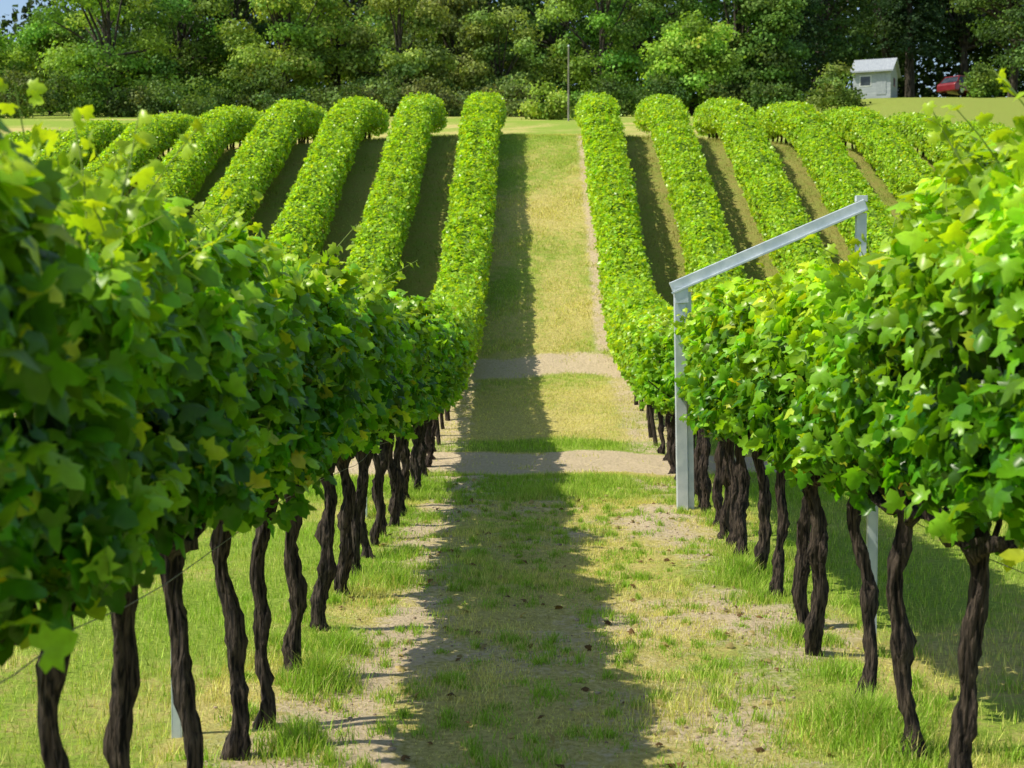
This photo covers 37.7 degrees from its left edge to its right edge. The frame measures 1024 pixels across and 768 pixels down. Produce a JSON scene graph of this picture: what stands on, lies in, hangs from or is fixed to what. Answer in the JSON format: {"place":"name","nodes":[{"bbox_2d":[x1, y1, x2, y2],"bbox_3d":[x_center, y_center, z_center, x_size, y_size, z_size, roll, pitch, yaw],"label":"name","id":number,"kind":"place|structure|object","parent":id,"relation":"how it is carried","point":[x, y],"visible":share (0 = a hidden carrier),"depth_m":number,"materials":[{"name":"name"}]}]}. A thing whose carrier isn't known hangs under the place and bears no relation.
{"place":"outdoors","nodes":[
{"label":"outdoors","id":0,"kind":"place"},
{"bbox_2d":[0,97,1023,767],"bbox_3d":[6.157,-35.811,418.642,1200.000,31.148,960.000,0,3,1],"label":"ground","id":1,"kind":"structure","parent":0,"point":[1000,109],"depth_m":10.88,"materials":[{"name":"green plant"}]},
{"bbox_2d":[0,22,27,98],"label":"deciduous tree","id":2,"kind":"object","parent":1,"relation":"on","point":[10,66],"visible":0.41,"depth_m":100.31,"materials":[{"name":"green plant"}]},
{"bbox_2d":[0,37,46,112],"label":"deciduous tree","id":3,"kind":"object","parent":1,"relation":"on","point":[9,56],"visible":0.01,"depth_m":115.64,"materials":[{"name":"green plant"}]},
{"bbox_2d":[0,66,71,117],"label":"shrub","id":4,"kind":"object","parent":1,"relation":"on","point":[23,80],"visible":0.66,"depth_m":91.16,"materials":[{"name":"green plant"}]},
{"bbox_2d":[0,6,92,114],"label":"deciduous tree","id":5,"kind":"object","parent":1,"relation":"on","point":[35,41],"visible":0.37,"depth_m":103.67,"materials":[{"name":"green plant"}]},
{"bbox_2d":[9,127,92,163],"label":"grapevine row","id":6,"kind":"object","parent":1,"relation":"on","point":[16,137],"visible":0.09,"depth_m":39.09,"materials":[{"name":"green plant"}]},
{"bbox_2d":[18,8,119,112],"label":"deciduous tree","id":7,"kind":"object","parent":1,"relation":"on","point":[84,31],"visible":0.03,"depth_m":114.60,"materials":[{"name":"green plant"}]},
{"bbox_2d":[40,57,132,116],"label":"shrub","id":8,"kind":"object","parent":1,"relation":"on","point":[62,83],"visible":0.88,"depth_m":93.19,"materials":[{"name":"green plant"}]},
{"bbox_2d":[32,117,164,176],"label":"grapevine row","id":9,"kind":"object","parent":1,"relation":"on","point":[105,133],"visible":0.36,"depth_m":38.35,"materials":[{"name":"green plant"}]},
{"bbox_2d":[20,0,189,116],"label":"deciduous tree","id":10,"kind":"object","parent":1,"relation":"on","point":[129,68],"visible":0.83,"depth_m":96.43,"materials":[{"name":"green plant"}]},
{"bbox_2d":[77,110,197,215],"bbox_3d":[-9.425,-3.704,33.863,1.180,7.207,22.877,0,3,1],"label":"grapevine row","id":11,"kind":"object","parent":1,"relation":"on","point":[164,129],"visible":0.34,"depth_m":37.68,"materials":[{"name":"green plant"}]},
{"bbox_2d":[103,82,176,116],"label":"shrub","id":12,"kind":"object","parent":1,"relation":"on","point":[125,109],"visible":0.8,"depth_m":94.08,"materials":[{"name":"green plant"}]},
{"bbox_2d":[87,0,201,112],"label":"deciduous tree","id":13,"kind":"object","parent":1,"relation":"on","point":[124,2],"visible":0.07,"depth_m":109.86,"materials":[{"name":"green plant"}]},
{"bbox_2d":[170,646,182,738],"bbox_3d":[-1.568,0.909,7.000,0.049,1.700,0.044,0,3,1],"label":"trellis post","id":14,"kind":"object","parent":1,"relation":"on","point":[176,729],"depth_m":7.01,"materials":[{"name":"metal"}]},
{"bbox_2d":[117,0,245,108],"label":"deciduous tree","id":15,"kind":"object","parent":1,"relation":"on","point":[180,64],"visible":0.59,"depth_m":101.23,"materials":[{"name":"green plant"}]},
{"bbox_2d":[138,75,237,116],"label":"shrub","id":16,"kind":"object","parent":1,"relation":"on","point":[197,106],"visible":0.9,"depth_m":92.37,"materials":[{"name":"green plant"}]},
{"bbox_2d":[0,471,388,767],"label":"grass verge","id":17,"kind":"object","parent":1,"relation":"on","point":[217,609],"depth_m":8.69,"materials":[{"name":"green plant"}]},
{"bbox_2d":[131,104,264,218],"bbox_3d":[-7.712,-3.795,33.707,1.177,7.364,22.595,0,3,1],"label":"grapevine row","id":18,"kind":"object","parent":1,"relation":"on","point":[224,127],"visible":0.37,"depth_m":36.08,"materials":[{"name":"green plant"}]},
{"bbox_2d":[186,0,274,100],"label":"deciduous tree","id":19,"kind":"object","parent":1,"relation":"on","point":[260,29],"visible":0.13,"depth_m":106.80,"materials":[{"name":"green plant"}]},
{"bbox_2d":[199,59,266,110],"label":"shrub","id":20,"kind":"object","parent":1,"relation":"on","point":[238,87],"visible":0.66,"depth_m":95.68,"materials":[{"name":"green plant"}]},
{"bbox_2d":[0,78,506,767],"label":"grapevine row","id":21,"kind":"object","parent":1,"relation":"on","point":[172,386],"visible":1,"depth_m":4.54,"materials":[{"name":"green plant"}]},
{"bbox_2d":[195,98,328,235],"bbox_3d":[-5.980,-3.827,33.558,1.203,7.510,22.406,0,3,1],"label":"grapevine row","id":22,"kind":"object","parent":1,"relation":"on","point":[281,127],"visible":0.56,"depth_m":34.76,"materials":[{"name":"green plant"}]},
{"bbox_2d":[232,65,300,112],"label":"shrub","id":23,"kind":"object","parent":1,"relation":"on","point":[267,99],"visible":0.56,"depth_m":94.92,"materials":[{"name":"green plant"}]},
{"bbox_2d":[215,0,351,94],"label":"deciduous tree","id":24,"kind":"object","parent":1,"relation":"on","point":[253,52],"visible":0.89,"depth_m":97.05,"materials":[{"name":"green plant"}]},
{"bbox_2d":[282,85,328,105],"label":"shrub","id":25,"kind":"object","parent":1,"relation":"on","point":[299,96],"visible":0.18,"depth_m":94.49,"materials":[{"name":"green plant"}]},
{"bbox_2d":[267,95,389,263],"bbox_3d":[-4.265,-3.844,33.411,1.177,7.550,22.115,0,3,1],"label":"grapevine row","id":26,"kind":"object","parent":1,"relation":"on","point":[347,125],"visible":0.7,"depth_m":33.07,"materials":[{"name":"green plant"}]},
{"bbox_2d":[274,0,392,97],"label":"deciduous tree","id":27,"kind":"object","parent":1,"relation":"on","point":[349,24],"visible":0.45,"depth_m":99.69,"materials":[{"name":"green plant"}]},
{"bbox_2d":[300,76,369,111],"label":"shrub","id":28,"kind":"object","parent":1,"relation":"on","point":[343,92],"visible":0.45,"depth_m":93.16,"materials":[{"name":"green plant"}]},
{"bbox_2d":[357,70,414,116],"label":"shrub","id":29,"kind":"object","parent":1,"relation":"on","point":[386,85],"visible":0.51,"depth_m":94.30,"materials":[{"name":"green plant"}]},
{"bbox_2d":[327,0,460,108],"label":"deciduous tree","id":30,"kind":"object","parent":1,"relation":"on","point":[431,61],"visible":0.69,"depth_m":97.70,"materials":[{"name":"green plant"}]},
{"bbox_2d":[341,91,447,291],"bbox_3d":[-2.559,-3.892,33.265,1.151,7.673,21.882,0,3,1],"label":"grapevine row","id":31,"kind":"object","parent":1,"relation":"on","point":[379,240],"visible":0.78,"depth_m":31.95,"materials":[{"name":"green plant"}]},
{"bbox_2d":[352,0,456,81],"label":"deciduous tree","id":32,"kind":"object","parent":1,"relation":"on","point":[384,18],"visible":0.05,"depth_m":110.71,"materials":[{"name":"green plant"}]},
{"bbox_2d":[385,73,468,116],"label":"shrub","id":33,"kind":"object","parent":1,"relation":"on","point":[421,87],"visible":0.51,"depth_m":94.46,"materials":[{"name":"green plant"}]},
{"bbox_2d":[388,0,503,96],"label":"deciduous tree","id":34,"kind":"object","parent":1,"relation":"on","point":[447,35],"visible":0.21,"depth_m":105.91,"materials":[{"name":"green plant"}]},
{"bbox_2d":[439,84,489,115],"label":"shrub","id":35,"kind":"object","parent":1,"relation":"on","point":[471,91],"visible":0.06,"depth_m":95.81,"materials":[{"name":"green plant"}]},
{"bbox_2d":[435,0,544,99],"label":"deciduous tree","id":36,"kind":"object","parent":1,"relation":"on","point":[495,5],"visible":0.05,"depth_m":113.47,"materials":[{"name":"green plant"}]},
{"bbox_2d":[445,2,554,102],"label":"deciduous tree","id":37,"kind":"object","parent":1,"relation":"on","point":[481,29],"visible":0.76,"depth_m":101.72,"materials":[{"name":"green plant"}]},
{"bbox_2d":[474,77,538,116],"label":"shrub","id":38,"kind":"object","parent":1,"relation":"on","point":[513,106],"visible":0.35,"depth_m":92.78,"materials":[{"name":"green plant"}]},
{"bbox_2d":[0,0,1023,111],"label":"woodland","id":39,"kind":"object","parent":1,"relation":"on","point":[925,77],"visible":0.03,"depth_m":130.16,"materials":[{"name":"green plant"}]},
{"bbox_2d":[87,134,939,298],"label":"grass between rows","id":40,"kind":"object","parent":1,"relation":"on","point":[635,137],"depth_m":35.38,"materials":[{"name":"green plant"}]},
{"bbox_2d":[205,474,864,767],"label":"soil clods","id":41,"kind":"object","parent":1,"relation":"on","point":[392,748],"visible":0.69,"depth_m":8.94,"materials":[{"name":"brown soil"}]},
{"bbox_2d":[517,78,573,119],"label":"shrub","id":42,"kind":"object","parent":1,"relation":"on","point":[555,107],"visible":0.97,"depth_m":82.64,"materials":[{"name":"green plant"}]},
{"bbox_2d":[498,0,617,98],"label":"deciduous tree","id":43,"kind":"object","parent":1,"relation":"on","point":[551,34],"visible":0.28,"depth_m":106.64,"materials":[{"name":"green plant"}]},
{"bbox_2d":[279,353,848,507],"bbox_3d":[0.498,0.329,21.036,6.487,1.254,12.070,0,3,1],"label":"grass strip","id":44,"kind":"object","parent":1,"relation":"on","point":[494,447],"depth_m":20.39,"materials":[{"name":"green plant"}]},
{"bbox_2d":[568,45,569,120],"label":"utility pole","id":45,"kind":"object","parent":1,"relation":"on","point":[568,82],"visible":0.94,"depth_m":79.19,"materials":[{"name":"grey wood"}]},
{"bbox_2d":[144,468,1018,767],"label":"grass aisle","id":46,"kind":"object","parent":1,"relation":"on","point":[364,574],"depth_m":9.80,"materials":[{"name":"green plant"}]},
{"bbox_2d":[567,88,597,117],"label":"shrub","id":47,"kind":"object","parent":1,"relation":"on","point":[575,97],"visible":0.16,"depth_m":86.76,"materials":[{"name":"green plant"}]},
{"bbox_2d":[148,470,1023,767],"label":"grass tufts","id":48,"kind":"object","parent":1,"relation":"on","point":[326,674],"visible":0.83,"depth_m":8.15,"materials":[{"name":"green plant"}]},
{"bbox_2d":[534,0,651,104],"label":"deciduous tree","id":49,"kind":"object","parent":1,"relation":"on","point":[618,62],"visible":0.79,"depth_m":101.59,"materials":[{"name":"green plant"}]},
{"bbox_2d":[287,478,928,767],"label":"fallen leaves","id":50,"kind":"object","parent":1,"relation":"on","point":[586,689],"visible":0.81,"depth_m":9.22,"materials":[{"name":"brown plant"}]},
{"bbox_2d":[590,76,639,116],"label":"shrub","id":51,"kind":"object","parent":1,"relation":"on","point":[624,94],"visible":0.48,"depth_m":93.27,"materials":[{"name":"green plant"}]},
{"bbox_2d":[593,0,712,93],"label":"deciduous tree","id":52,"kind":"object","parent":1,"relation":"on","point":[657,14],"visible":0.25,"depth_m":107.45,"materials":[{"name":"green plant"}]},
{"bbox_2d":[627,70,698,115],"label":"shrub","id":53,"kind":"object","parent":1,"relation":"on","point":[655,88],"visible":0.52,"depth_m":94.04,"materials":[{"name":"green plant"}]},
{"bbox_2d":[632,93,749,294],"bbox_3d":[3.898,-3.869,33.148,1.167,7.598,21.869,0,3,1],"label":"grapevine row","id":54,"kind":"object","parent":1,"relation":"on","point":[693,198],"visible":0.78,"depth_m":32.02,"materials":[{"name":"green plant"}]},
{"bbox_2d":[638,10,745,114],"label":"deciduous tree","id":55,"kind":"object","parent":1,"relation":"on","point":[693,68],"visible":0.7,"depth_m":95.08,"materials":[{"name":"green plant"}]},
{"bbox_2d":[684,78,749,113],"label":"shrub","id":56,"kind":"object","parent":1,"relation":"on","point":[718,92],"visible":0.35,"depth_m":94.53,"materials":[{"name":"green plant"}]},
{"bbox_2d":[688,0,806,98],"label":"deciduous tree","id":57,"kind":"object","parent":1,"relation":"on","point":[758,49],"visible":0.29,"depth_m":104.12,"materials":[{"name":"green plant"}]},
{"bbox_2d":[692,96,832,277],"bbox_3d":[5.619,-3.865,33.263,1.178,7.598,22.136,0,3,1],"label":"grapevine row","id":58,"kind":"object","parent":1,"relation":"on","point":[752,157],"visible":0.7,"depth_m":32.97,"materials":[{"name":"green plant"}]},
{"bbox_2d":[719,0,814,101],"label":"deciduous tree","id":59,"kind":"object","parent":1,"relation":"on","point":[773,15],"visible":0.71,"depth_m":103.12,"materials":[{"name":"green plant"}]},
{"bbox_2d":[669,195,867,509],"bbox_3d":[2.511,-0.250,14.757,1.931,3.191,0.130,0,3,1],"label":"trellis end frame","id":60,"kind":"object","parent":1,"relation":"on","point":[684,445],"visible":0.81,"depth_m":14.69,"materials":[{"name":"metal"}]},
{"bbox_2d":[733,77,809,111],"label":"shrub","id":61,"kind":"object","parent":1,"relation":"on","point":[756,97],"visible":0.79,"depth_m":93.72,"materials":[{"name":"green plant"}]},
{"bbox_2d":[573,68,1023,767],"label":"grapevine row","id":62,"kind":"object","parent":1,"relation":"on","point":[891,382],"visible":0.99,"depth_m":6.57,"materials":[{"name":"green plant"}]},
{"bbox_2d":[772,0,834,105],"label":"conifer tree","id":63,"kind":"object","parent":1,"relation":"on","point":[812,73],"visible":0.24,"depth_m":111.62,"materials":[{"name":"green plant"}]},
{"bbox_2d":[756,100,896,253],"bbox_3d":[7.341,-3.797,33.365,1.188,7.404,22.398,0,3,1],"label":"grapevine row","id":64,"kind":"object","parent":1,"relation":"on","point":[805,128],"visible":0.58,"depth_m":34.08,"materials":[{"name":"green plant"}]},
{"bbox_2d":[804,58,871,110],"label":"shrub","id":65,"kind":"object","parent":1,"relation":"on","point":[832,86],"visible":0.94,"depth_m":90.13,"materials":[{"name":"green plant"}]},
{"bbox_2d":[794,0,901,93],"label":"deciduous tree","id":66,"kind":"object","parent":1,"relation":"on","point":[850,52],"visible":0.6,"depth_m":114.23,"materials":[{"name":"green plant"}]},
{"bbox_2d":[710,466,1023,767],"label":"grass verge","id":67,"kind":"object","parent":1,"relation":"on","point":[925,603],"depth_m":10.38,"materials":[{"name":"green plant"}]},
{"bbox_2d":[866,506,877,636],"bbox_3d":[2.124,0.811,8.844,0.059,1.700,0.044,0,3,1],"label":"trellis post","id":68,"kind":"object","parent":1,"relation":"on","point":[872,532],"visible":0.11,"depth_m":8.83,"materials":[{"name":"metal"}]},
{"bbox_2d":[850,58,900,98],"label":"garden shed","id":69,"kind":"structure","parent":1,"relation":"on","point":[876,78],"depth_m":101.42,"materials":[{"name":"white wood"}]},
{"bbox_2d":[860,76,869,85],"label":"window","id":70,"kind":"structure","parent":69,"relation":"in","point":[864,81],"depth_m":101.45,"materials":[{"name":"grey glass"}]},
{"bbox_2d":[859,75,870,86],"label":"window frame","id":71,"kind":"structure","parent":69,"relation":"in","point":[866,75],"depth_m":101.48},
{"bbox_2d":[876,73,885,94],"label":"door","id":72,"kind":"structure","parent":69,"relation":"in","point":[881,77],"depth_m":101.06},
{"bbox_2d":[819,105,942,199],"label":"grapevine row","id":73,"kind":"object","parent":1,"relation":"on","point":[873,131],"visible":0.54,"depth_m":36.00,"materials":[{"name":"green plant"}]},
{"bbox_2d":[846,0,934,58],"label":"deciduous tree","id":74,"kind":"object","parent":1,"relation":"on","point":[878,27],"visible":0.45,"depth_m":123.32,"materials":[{"name":"green plant"}]},
{"bbox_2d":[864,0,964,96],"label":"conifer tree","id":75,"kind":"object","parent":1,"relation":"on","point":[910,49],"visible":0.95,"depth_m":121.53,"materials":[{"name":"green plant"}]},
{"bbox_2d":[865,111,990,167],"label":"grapevine row","id":76,"kind":"object","parent":1,"relation":"on","point":[912,128],"visible":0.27,"depth_m":38.35,"materials":[{"name":"green plant"}]},
{"bbox_2d":[937,75,976,96],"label":"parked car","id":77,"kind":"object","parent":1,"relation":"on","point":[948,85],"visible":0.48,"depth_m":113.34,"materials":[{"name":"red paint"}]},
{"bbox_2d":[912,0,1008,75],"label":"deciduous tree","id":78,"kind":"object","parent":1,"relation":"on","point":[966,46],"visible":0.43,"depth_m":126.01,"materials":[{"name":"green plant"}]},
{"bbox_2d":[918,119,1015,160],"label":"grapevine row","id":79,"kind":"object","parent":1,"relation":"on","point":[987,130],"visible":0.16,"depth_m":39.46,"materials":[{"name":"green plant"}]},
{"bbox_2d":[959,57,1005,97],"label":"shrub","id":80,"kind":"object","parent":1,"relation":"on","point":[981,81],"visible":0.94,"depth_m":94.22,"materials":[{"name":"green plant"}]},
{"bbox_2d":[946,0,1023,96],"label":"deciduous tree","id":81,"kind":"object","parent":1,"relation":"on","point":[991,7],"visible":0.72,"depth_m":109.55,"materials":[{"name":"green plant"}]},
{"bbox_2d":[971,0,1023,79],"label":"deciduous tree","id":82,"kind":"object","parent":1,"relation":"on","point":[1017,53],"visible":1,"depth_m":103.00,"materials":[{"name":"green plant"}]},
{"bbox_2d":[1005,4,1023,96],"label":"conifer tree","id":83,"kind":"object","parent":1,"relation":"on","point":[1019,84],"visible":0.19,"depth_m":124.00,"materials":[{"name":"green plant"}]},
{"bbox_2d":[0,0,1023,110],"label":"sky","id":84,"kind":"structure","parent":0,"point":[6,7],"materials":[{"name":"white"}]},
{"bbox_2d":[478,133,610,354],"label":"grass hill","id":85,"kind":"structure","parent":0,"point":[520,136],"depth_m":31.96,"materials":[{"name":"green plant"}]}
]}

